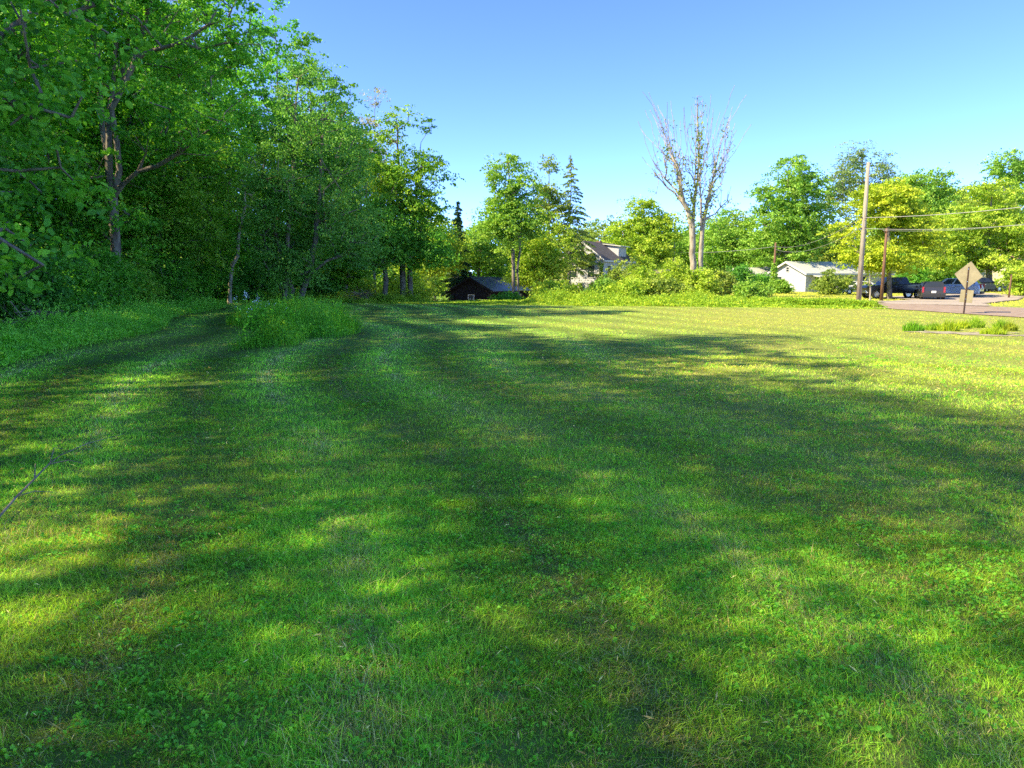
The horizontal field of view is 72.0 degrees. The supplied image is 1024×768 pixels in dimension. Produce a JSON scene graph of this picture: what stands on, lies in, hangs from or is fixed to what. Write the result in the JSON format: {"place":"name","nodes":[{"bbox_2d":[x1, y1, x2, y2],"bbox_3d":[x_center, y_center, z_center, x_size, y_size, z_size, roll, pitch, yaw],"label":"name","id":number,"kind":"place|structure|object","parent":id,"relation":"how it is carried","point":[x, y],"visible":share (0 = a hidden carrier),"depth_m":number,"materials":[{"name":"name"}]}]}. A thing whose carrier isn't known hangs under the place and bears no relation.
{"place":"outdoors","nodes":[
{"label":"outdoors","id":0,"kind":"place"},
{"bbox_2d":[0,252,1023,767],"bbox_3d":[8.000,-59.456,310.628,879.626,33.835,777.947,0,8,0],"label":"ground","id":1,"kind":"structure","parent":0,"point":[872,326],"depth_m":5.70,"materials":[{"name":"green plant"}]},
{"bbox_2d":[0,0,41,197],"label":"woodland tree","id":2,"kind":"object","parent":1,"relation":"on","point":[12,163],"visible":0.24,"depth_m":21.33,"materials":[{"name":"green plant"}]},
{"bbox_2d":[1,301,80,329],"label":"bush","id":3,"kind":"object","parent":1,"relation":"on","point":[28,309],"visible":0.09,"depth_m":19.70,"materials":[{"name":"green plant"}]},
{"bbox_2d":[0,0,99,257],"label":"woodland tree","id":4,"kind":"object","parent":1,"relation":"on","point":[21,223],"visible":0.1,"depth_m":32.27,"materials":[{"name":"green plant"}]},
{"bbox_2d":[0,115,106,304],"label":"woodland tree","id":5,"kind":"object","parent":1,"relation":"on","point":[13,193],"visible":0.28,"depth_m":26.12,"materials":[{"name":"green plant"}]},
{"bbox_2d":[0,240,108,323],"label":"understory bush","id":6,"kind":"object","parent":1,"relation":"on","point":[51,274],"visible":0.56,"depth_m":20.76,"materials":[{"name":"green plant"}]},
{"bbox_2d":[0,434,121,516],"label":"fallen branch","id":7,"kind":"object","parent":1,"relation":"on","point":[21,491],"visible":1,"depth_m":5.67,"materials":[{"name":"brown wood"}]},
{"bbox_2d":[23,240,128,311],"bbox_3d":[-15.473,-3.373,24.415,3.566,3.214,3.915,-3,9,-22],"label":"understory bush","id":8,"kind":"object","parent":1,"relation":"on","point":[86,280],"visible":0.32,"depth_m":24.32,"materials":[{"name":"green plant"}]},
{"bbox_2d":[0,0,155,265],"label":"woodland tree","id":9,"kind":"object","parent":1,"relation":"on","point":[84,140],"visible":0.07,"depth_m":35.08,"materials":[{"name":"green plant"}]},
{"bbox_2d":[0,0,163,297],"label":"maple tree","id":10,"kind":"object","parent":1,"relation":"on","point":[24,105],"visible":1,"depth_m":8.62,"materials":[{"name":"green plant"}]},
{"bbox_2d":[2,1,225,294],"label":"woodland tree","id":11,"kind":"object","parent":1,"relation":"on","point":[134,161],"visible":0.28,"depth_m":35.31,"materials":[{"name":"green plant"}]},
{"bbox_2d":[72,241,155,308],"bbox_3d":[-16.356,-3.978,28.372,3.549,3.504,3.751,-4,9,-24],"label":"understory bush","id":12,"kind":"object","parent":1,"relation":"on","point":[114,270],"visible":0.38,"depth_m":28.02,"materials":[{"name":"green plant"}]},
{"bbox_2d":[0,291,238,365],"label":"undergrowth","id":13,"kind":"object","parent":1,"relation":"on","point":[25,339],"visible":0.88,"depth_m":19.45,"materials":[{"name":"green plant"}]},
{"bbox_2d":[96,252,173,304],"bbox_3d":[-18.325,-4.553,33.247,3.774,3.418,4.496,0,8,0],"label":"understory bush","id":14,"kind":"object","parent":1,"relation":"on","point":[148,292],"visible":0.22,"depth_m":33.43,"materials":[{"name":"green plant"}]},
{"bbox_2d":[0,0,304,295],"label":"forked tree","id":15,"kind":"object","parent":1,"relation":"on","point":[171,23],"visible":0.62,"depth_m":28.41,"materials":[{"name":"green plant"}]},
{"bbox_2d":[128,246,201,303],"bbox_3d":[-18.628,-5.638,38.174,3.859,3.634,4.547,0,8,0],"label":"understory bush","id":16,"kind":"object","parent":1,"relation":"on","point":[180,293],"visible":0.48,"depth_m":37.82,"materials":[{"name":"green plant"}]},
{"bbox_2d":[79,0,273,288],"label":"woodland tree","id":17,"kind":"object","parent":1,"relation":"on","point":[192,196],"visible":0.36,"depth_m":40.04,"materials":[{"name":"green plant"}]},
{"bbox_2d":[134,3,262,277],"bbox_3d":[-22.747,-15.325,48.102,10.139,19.984,13.561,-5,10,-31],"label":"woodland tree","id":18,"kind":"object","parent":1,"relation":"on","point":[229,224],"visible":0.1,"depth_m":47.76,"materials":[{"name":"green plant"}]},
{"bbox_2d":[178,258,230,298],"bbox_3d":[-19.799,-6.122,42.722,4.204,3.521,3.895,6,10,36],"label":"understory bush","id":19,"kind":"object","parent":1,"relation":"on","point":[201,270],"visible":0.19,"depth_m":42.54,"materials":[{"name":"green plant"}]},
{"bbox_2d":[194,265,249,302],"bbox_3d":[-20.974,-6.963,49.569,5.212,3.081,4.014,0,8,0],"label":"understory bush","id":20,"kind":"object","parent":1,"relation":"on","point":[223,290],"visible":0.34,"depth_m":49.12,"materials":[{"name":"green plant"}]},
{"bbox_2d":[196,63,275,286],"bbox_3d":[-26.226,-17.452,63.210,12.447,22.237,13.501,0,8,-2],"label":"woodland tree","id":21,"kind":"object","parent":1,"relation":"on","point":[234,215],"visible":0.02,"depth_m":63.09,"materials":[{"name":"green plant"}]},
{"bbox_2d":[208,142,271,302],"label":"sapling","id":22,"kind":"object","parent":1,"relation":"on","point":[233,263],"visible":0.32,"depth_m":47.88,"materials":[{"name":"green plant"}]},
{"bbox_2d":[202,87,299,293],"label":"woodland tree","id":23,"kind":"object","parent":1,"relation":"on","point":[246,160],"visible":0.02,"depth_m":66.84,"materials":[{"name":"green plant"}]},
{"bbox_2d":[233,261,282,300],"bbox_3d":[-19.536,-7.810,53.698,4.372,3.433,4.260,4,9,26],"label":"understory bush","id":24,"kind":"object","parent":1,"relation":"on","point":[252,285],"visible":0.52,"depth_m":52.99,"materials":[{"name":"green plant"}]},
{"bbox_2d":[202,0,354,292],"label":"woodland tree","id":25,"kind":"object","parent":1,"relation":"on","point":[269,65],"visible":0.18,"depth_m":54.35,"materials":[{"name":"green plant"}]},
{"bbox_2d":[223,284,369,351],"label":"tall grass","id":26,"kind":"structure","parent":1,"relation":"on","point":[314,317],"depth_m":20.25,"materials":[{"name":"green plant"}]},
{"bbox_2d":[232,31,377,290],"bbox_3d":[-16.452,-17.491,58.837,12.310,21.931,11.069,2,9,15],"label":"woodland tree","id":27,"kind":"object","parent":1,"relation":"on","point":[306,43],"visible":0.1,"depth_m":56.74,"materials":[{"name":"green plant"}]},
{"bbox_2d":[223,53,400,301],"bbox_3d":[-10.595,-10.549,38.046,9.173,13.544,7.966,0,8,0],"label":"island tree","id":28,"kind":"object","parent":1,"relation":"on","point":[279,252],"visible":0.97,"depth_m":37.29,"materials":[{"name":"green plant"}]},
{"bbox_2d":[294,267,349,297],"bbox_3d":[-15.831,-8.102,58.157,4.274,3.583,4.910,0,8,0],"label":"understory bush","id":29,"kind":"object","parent":1,"relation":"on","point":[335,282],"visible":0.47,"depth_m":57.39,"materials":[{"name":"green plant"}]},
{"bbox_2d":[294,100,390,294],"bbox_3d":[-14.936,-15.233,60.704,9.958,17.292,9.922,7,11,40],"label":"woodland tree","id":30,"kind":"object","parent":1,"relation":"on","point":[347,287],"visible":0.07,"depth_m":59.11,"materials":[{"name":"green plant"}]},
{"bbox_2d":[349,276,380,294],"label":"bush","id":31,"kind":"object","parent":1,"relation":"on","point":[369,286],"visible":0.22,"depth_m":64.93,"materials":[{"name":"green plant"}]},
{"bbox_2d":[350,87,402,286],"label":"pale tree","id":32,"kind":"object","parent":1,"relation":"on","point":[376,124],"visible":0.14,"depth_m":68.19,"materials":[{"name":"green plant"}]},
{"bbox_2d":[363,248,412,287],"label":"distant tree","id":33,"kind":"object","parent":1,"relation":"on","point":[381,275],"visible":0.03,"depth_m":151.53,"materials":[{"name":"green plant"}]},
{"bbox_2d":[319,193,464,297],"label":"shade tree","id":34,"kind":"object","parent":1,"relation":"on","point":[401,238],"visible":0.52,"depth_m":51.63,"materials":[{"name":"green plant"}]},
{"bbox_2d":[376,272,431,299],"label":"bush","id":35,"kind":"object","parent":1,"relation":"on","point":[393,284],"visible":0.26,"depth_m":64.69,"materials":[{"name":"green plant"}]},
{"bbox_2d":[349,104,465,295],"bbox_3d":[-7.930,-13.480,53.822,8.950,14.766,7.505,0,8,0],"label":"twin trunk tree","id":36,"kind":"object","parent":1,"relation":"on","point":[393,185],"visible":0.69,"depth_m":52.42,"materials":[{"name":"green plant"}]},
{"bbox_2d":[391,270,448,300],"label":"bush","id":37,"kind":"object","parent":1,"relation":"on","point":[435,284],"visible":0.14,"depth_m":70.96,"materials":[{"name":"green plant"}]},
{"bbox_2d":[382,218,475,300],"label":"light tree","id":38,"kind":"object","parent":1,"relation":"on","point":[430,273],"visible":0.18,"depth_m":81.66,"materials":[{"name":"green plant"}]},
{"bbox_2d":[440,201,474,300],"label":"spruce tree","id":39,"kind":"object","parent":1,"relation":"on","point":[455,279],"visible":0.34,"depth_m":86.08,"materials":[{"name":"green plant"}]},
{"bbox_2d":[440,221,511,285],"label":"bushy tree","id":40,"kind":"object","parent":1,"relation":"on","point":[480,252],"visible":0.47,"depth_m":89.13,"materials":[{"name":"green plant"}]},
{"bbox_2d":[438,217,531,279],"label":"distant tree","id":41,"kind":"object","parent":1,"relation":"on","point":[496,241],"visible":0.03,"depth_m":155.18,"materials":[{"name":"green plant"}]},
{"bbox_2d":[446,277,532,300],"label":"shed","id":42,"kind":"structure","parent":1,"relation":"on","point":[474,288],"depth_m":84.57,"materials":[{"name":"brown wood"}]},
{"bbox_2d":[487,290,525,300],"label":"bush","id":43,"kind":"object","parent":1,"relation":"on","point":[509,296],"visible":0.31,"depth_m":65.06,"materials":[{"name":"green plant"}]},
{"bbox_2d":[462,151,558,294],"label":"slender tree","id":44,"kind":"object","parent":1,"relation":"on","point":[508,217],"visible":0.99,"depth_m":67.51,"materials":[{"name":"green plant"}]},
{"bbox_2d":[0,338,1023,767],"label":"clover","id":45,"kind":"object","parent":1,"relation":"on","point":[142,714],"visible":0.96,"depth_m":3.87,"materials":[{"name":"green plant"}]},
{"bbox_2d":[492,211,596,294],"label":"yellow green tree","id":46,"kind":"object","parent":1,"relation":"on","point":[538,258],"visible":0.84,"depth_m":73.75,"materials":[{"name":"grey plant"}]},
{"bbox_2d":[519,276,582,299],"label":"bush","id":47,"kind":"object","parent":1,"relation":"on","point":[545,286],"visible":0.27,"depth_m":59.32,"materials":[{"name":"green plant"}]},
{"bbox_2d":[527,154,582,239],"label":"poplar tree","id":48,"kind":"object","parent":1,"relation":"on","point":[552,192],"visible":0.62,"depth_m":79.20,"materials":[{"name":"green plant"}]},
{"bbox_2d":[551,155,603,285],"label":"spruce tree","id":49,"kind":"object","parent":1,"relation":"on","point":[578,230],"visible":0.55,"depth_m":81.55,"materials":[{"name":"green plant"}]},
{"bbox_2d":[559,218,604,274],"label":"distant tree","id":50,"kind":"object","parent":1,"relation":"on","point":[589,225],"visible":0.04,"depth_m":163.48,"materials":[{"name":"green plant"}]},
{"bbox_2d":[560,241,635,292],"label":"white house","id":51,"kind":"structure","parent":1,"relation":"on","point":[607,254],"depth_m":87.24,"materials":[{"name":"grey"}]},
{"bbox_2d":[560,251,603,293],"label":"climbing vine","id":52,"kind":"object","parent":51,"relation":"attached to","point":[601,269],"visible":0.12,"depth_m":86.05,"materials":[{"name":"green plant"}]},
{"bbox_2d":[584,274,617,294],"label":"bush","id":53,"kind":"object","parent":1,"relation":"on","point":[598,282],"visible":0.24,"depth_m":59.25,"materials":[{"name":"green plant"}]},
{"bbox_2d":[583,213,646,264],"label":"tree","id":54,"kind":"object","parent":1,"relation":"on","point":[602,227],"visible":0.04,"depth_m":122.19,"materials":[{"name":"green plant"}]},
{"bbox_2d":[599,257,639,283],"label":"bush","id":55,"kind":"object","parent":1,"relation":"on","point":[613,274],"visible":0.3,"depth_m":66.36,"materials":[{"name":"green plant"}]},
{"bbox_2d":[601,276,654,296],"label":"bush","id":56,"kind":"object","parent":1,"relation":"on","point":[633,286],"visible":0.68,"depth_m":54.75,"materials":[{"name":"green plant"}]},
{"bbox_2d":[599,194,685,272],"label":"round tree","id":57,"kind":"object","parent":1,"relation":"on","point":[652,243],"visible":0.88,"depth_m":94.76,"materials":[{"name":"green plant"}]},
{"bbox_2d":[619,262,665,296],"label":"bush","id":58,"kind":"object","parent":1,"relation":"on","point":[649,273],"visible":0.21,"depth_m":62.52,"materials":[{"name":"green plant"}]},
{"bbox_2d":[640,277,693,296],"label":"bush","id":59,"kind":"object","parent":1,"relation":"on","point":[665,285],"visible":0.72,"depth_m":54.77,"materials":[{"name":"green plant"}]},
{"bbox_2d":[656,256,690,285],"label":"bush","id":60,"kind":"object","parent":1,"relation":"on","point":[674,270],"visible":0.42,"depth_m":68.40,"materials":[{"name":"green plant"}]},
{"bbox_2d":[657,234,725,268],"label":"tree","id":61,"kind":"object","parent":1,"relation":"on","point":[685,257],"visible":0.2,"depth_m":125.39,"materials":[{"name":"green plant"}]},
{"bbox_2d":[672,222,715,271],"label":"distant tree","id":62,"kind":"object","parent":1,"relation":"on","point":[687,230],"visible":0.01,"depth_m":155.90,"materials":[{"name":"green plant"}]},
{"bbox_2d":[638,85,750,286],"bbox_3d":[15.971,-17.020,65.459,10.151,18.803,9.732,-3,9,-19],"label":"dead tree","id":63,"kind":"object","parent":1,"relation":"on","point":[690,215],"visible":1,"depth_m":63.87,"materials":[{"name":"beige wood"}]},
{"bbox_2d":[674,266,724,295],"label":"bush","id":64,"kind":"object","parent":1,"relation":"on","point":[705,281],"visible":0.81,"depth_m":60.74,"materials":[{"name":"green plant"}]},
{"bbox_2d":[682,203,770,272],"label":"leafy tree","id":65,"kind":"object","parent":1,"relation":"on","point":[720,258],"visible":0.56,"depth_m":108.52,"materials":[{"name":"green plant"}]},
{"bbox_2d":[711,267,742,295],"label":"bush","id":66,"kind":"object","parent":1,"relation":"on","point":[727,279],"visible":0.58,"depth_m":64.37,"materials":[{"name":"green plant"}]},
{"bbox_2d":[705,209,769,271],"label":"distant tree","id":67,"kind":"object","parent":1,"relation":"on","point":[742,215],"depth_m":168.22,"materials":[{"name":"green plant"}]},
{"bbox_2d":[726,262,758,283],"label":"bush","id":68,"kind":"object","parent":1,"relation":"on","point":[741,272],"visible":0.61,"depth_m":85.26,"materials":[{"name":"green plant"}]},
{"bbox_2d":[729,273,776,298],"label":"bush","id":69,"kind":"object","parent":1,"relation":"on","point":[748,288],"visible":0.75,"depth_m":53.91,"materials":[{"name":"green plant"}]},
{"bbox_2d":[752,272,769,285],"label":"bush","id":70,"kind":"object","parent":1,"relation":"on","point":[763,278],"visible":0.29,"depth_m":88.19,"materials":[{"name":"green plant"}]},
{"bbox_2d":[769,242,777,281],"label":"utility pole","id":71,"kind":"object","parent":1,"relation":"on","point":[774,270],"visible":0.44,"depth_m":84.69,"materials":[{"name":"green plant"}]},
{"bbox_2d":[764,278,795,293],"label":"bush","id":72,"kind":"object","parent":1,"relation":"on","point":[781,286],"visible":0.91,"depth_m":82.50,"materials":[{"name":"green plant"}]},
{"bbox_2d":[735,153,843,266],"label":"tree","id":73,"kind":"object","parent":1,"relation":"on","point":[803,229],"visible":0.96,"depth_m":99.74,"materials":[{"name":"green plant"}]},
{"bbox_2d":[750,295,887,306],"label":"roadside weeds","id":74,"kind":"object","parent":1,"relation":"on","point":[840,302],"visible":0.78,"depth_m":43.46,"materials":[{"name":"green plant"}]},
{"bbox_2d":[767,261,894,291],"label":"ranch house","id":75,"kind":"structure","parent":1,"relation":"on","point":[800,276],"depth_m":98.22,"materials":[{"name":"grey paint"}]},
{"bbox_2d":[806,267,868,294],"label":"bush","id":76,"kind":"object","parent":1,"relation":"on","point":[830,283],"visible":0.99,"depth_m":76.62,"materials":[{"name":"green plant"}]},
{"bbox_2d":[805,196,873,261],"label":"dull green tree","id":77,"kind":"object","parent":1,"relation":"on","point":[827,257],"visible":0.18,"depth_m":114.21,"materials":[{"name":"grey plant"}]},
{"bbox_2d":[819,139,903,244],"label":"hazy tree","id":78,"kind":"object","parent":1,"relation":"on","point":[854,163],"visible":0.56,"depth_m":143.86,"materials":[{"name":"green plant"}]},
{"bbox_2d":[856,162,869,299],"bbox_3d":[24.449,-10.296,48.996,0.424,9.907,0.430,-7,11,-39],"label":"utility pole","id":79,"kind":"object","parent":1,"relation":"on","point":[861,262],"visible":0.89,"depth_m":48.94,"materials":[{"name":"wood"}]},
{"bbox_2d":[848,212,909,253],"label":"distant tree","id":80,"kind":"object","parent":1,"relation":"on","point":[869,242],"visible":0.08,"depth_m":165.30,"materials":[{"name":"green plant"}]},
{"bbox_2d":[879,228,888,300],"bbox_3d":[29.150,-9.188,55.194,0.345,5.889,0.374,0,8,0],"label":"utility pole","id":81,"kind":"object","parent":1,"relation":"on","point":[883,270],"visible":0.82,"depth_m":55.18,"materials":[{"name":"wood"}]},
{"bbox_2d":[815,177,957,298],"bbox_3d":[32.104,-12.176,59.994,11.468,10.268,8.464,0,8,0],"label":"golden tree","id":82,"kind":"object","parent":1,"relation":"on","point":[894,199],"visible":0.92,"depth_m":58.84,"materials":[{"name":"yellow plant"}]},
{"bbox_2d":[892,264,933,282],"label":"bush","id":83,"kind":"object","parent":1,"relation":"on","point":[920,276],"visible":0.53,"depth_m":85.91,"materials":[{"name":"green plant"}]},
{"bbox_2d":[902,318,926,330],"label":"grass tuft","id":84,"kind":"object","parent":1,"relation":"on","point":[913,327],"visible":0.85,"depth_m":22.54,"materials":[{"name":"green plant"}]},
{"bbox_2d":[860,162,976,250],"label":"dome tree","id":85,"kind":"object","parent":1,"relation":"on","point":[937,198],"visible":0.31,"depth_m":91.11,"materials":[{"name":"green plant"}]},
{"bbox_2d":[916,261,947,281],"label":"bush","id":86,"kind":"object","parent":1,"relation":"on","point":[937,276],"visible":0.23,"depth_m":88.26,"materials":[{"name":"green plant"}]},
{"bbox_2d":[936,319,962,330],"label":"grass tuft","id":87,"kind":"object","parent":1,"relation":"on","point":[948,326],"visible":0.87,"depth_m":22.86,"materials":[{"name":"plant"}]},
{"bbox_2d":[905,177,1023,290],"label":"spreading maple","id":88,"kind":"object","parent":1,"relation":"on","point":[969,242],"visible":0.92,"depth_m":71.18,"materials":[{"name":"green plant"}]},
{"bbox_2d":[955,262,982,313],"bbox_3d":[21.944,-4.556,34.007,0.132,2.676,1.312,-5,10,-30],"label":"road sign","id":89,"kind":"object","parent":1,"relation":"on","point":[968,275],"visible":0.98,"depth_m":33.97,"materials":[{"name":"metal"}]},
{"bbox_2d":[966,316,986,327],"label":"grass tuft","id":90,"kind":"object","parent":1,"relation":"on","point":[975,322],"visible":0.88,"depth_m":24.20,"materials":[{"name":"plant"}]},
{"bbox_2d":[952,180,1023,241],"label":"tree","id":91,"kind":"object","parent":1,"relation":"on","point":[965,201],"visible":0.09,"depth_m":117.14,"materials":[{"name":"green plant"}]},
{"bbox_2d":[977,147,1023,227],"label":"hillside tree","id":92,"kind":"object","parent":1,"relation":"on","point":[1015,164],"visible":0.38,"depth_m":123.39,"materials":[{"name":"green plant"}]},
{"bbox_2d":[990,261,1023,295],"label":"bush","id":93,"kind":"object","parent":1,"relation":"on","point":[1017,273],"visible":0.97,"depth_m":62.17,"materials":[{"name":"green plant"}]},
{"bbox_2d":[1,352,1023,767],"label":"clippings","id":94,"kind":"object","parent":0,"point":[509,540],"visible":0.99,"depth_m":4.23,"materials":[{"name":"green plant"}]},
{"bbox_2d":[28,0,1023,270],"label":"sky","id":95,"kind":"structure","parent":0,"point":[933,83],"materials":[{"name":"blue"}]},
{"bbox_2d":[233,281,888,308],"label":"meadow","id":96,"kind":"structure","parent":0,"point":[558,297],"depth_m":48.27,"materials":[{"name":"green plant"}]},
{"bbox_2d":[730,287,1023,305],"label":"verge grass","id":97,"kind":"structure","parent":0,"point":[816,295],"depth_m":68.41,"materials":[{"name":"green plant"}]},
{"bbox_2d":[878,293,1023,305],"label":"driveway","id":98,"kind":"structure","parent":0,"point":[984,299],"depth_m":55.40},
{"bbox_2d":[856,277,920,298],"bbox_3d":[33.563,-8.447,61.931,5.780,1.860,2.310,0,8,0],"label":"pickup truck","id":99,"kind":"object","parent":98,"relation":"on","point":[904,286],"visible":0.64,"depth_m":61.02,"materials":[{"name":"black paint"}]},
{"bbox_2d":[915,281,945,298],"bbox_3d":[34.452,-7.680,58.001,2.080,1.500,4.130,4,9,24],"label":"hatchback","id":100,"kind":"object","parent":98,"relation":"on","point":[936,289],"visible":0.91,"depth_m":56.36,"materials":[{"name":"grey paint"}]},
{"bbox_2d":[941,278,984,295],"bbox_3d":[39.981,-8.735,63.910,4.680,1.700,2.210,8,11,41],"label":"suv","id":101,"kind":"object","parent":98,"relation":"on","point":[953,285],"visible":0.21,"depth_m":62.92,"materials":[{"name":"blue metal"}]},
{"bbox_2d":[979,278,1007,291],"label":"sedan","id":102,"kind":"object","parent":98,"relation":"on","point":[988,285],"visible":0.37,"depth_m":70.51,"materials":[{"name":"black paint"}]},
{"bbox_2d":[879,303,1023,316],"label":"road","id":103,"kind":"structure","parent":0,"point":[1000,311],"depth_m":38.44,"materials":[{"name":"grey asphalt"}]},
{"bbox_2d":[906,330,1023,335],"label":"gravel path","id":104,"kind":"structure","parent":0,"point":[961,333],"depth_m":21.71,"materials":[{"name":"stone"}]},
{"bbox_2d":[977,326,1006,334],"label":"grass tuft","id":105,"kind":"object","parent":104,"relation":"on","point":[991,331],"visible":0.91,"depth_m":21.35,"materials":[{"name":"plant"}]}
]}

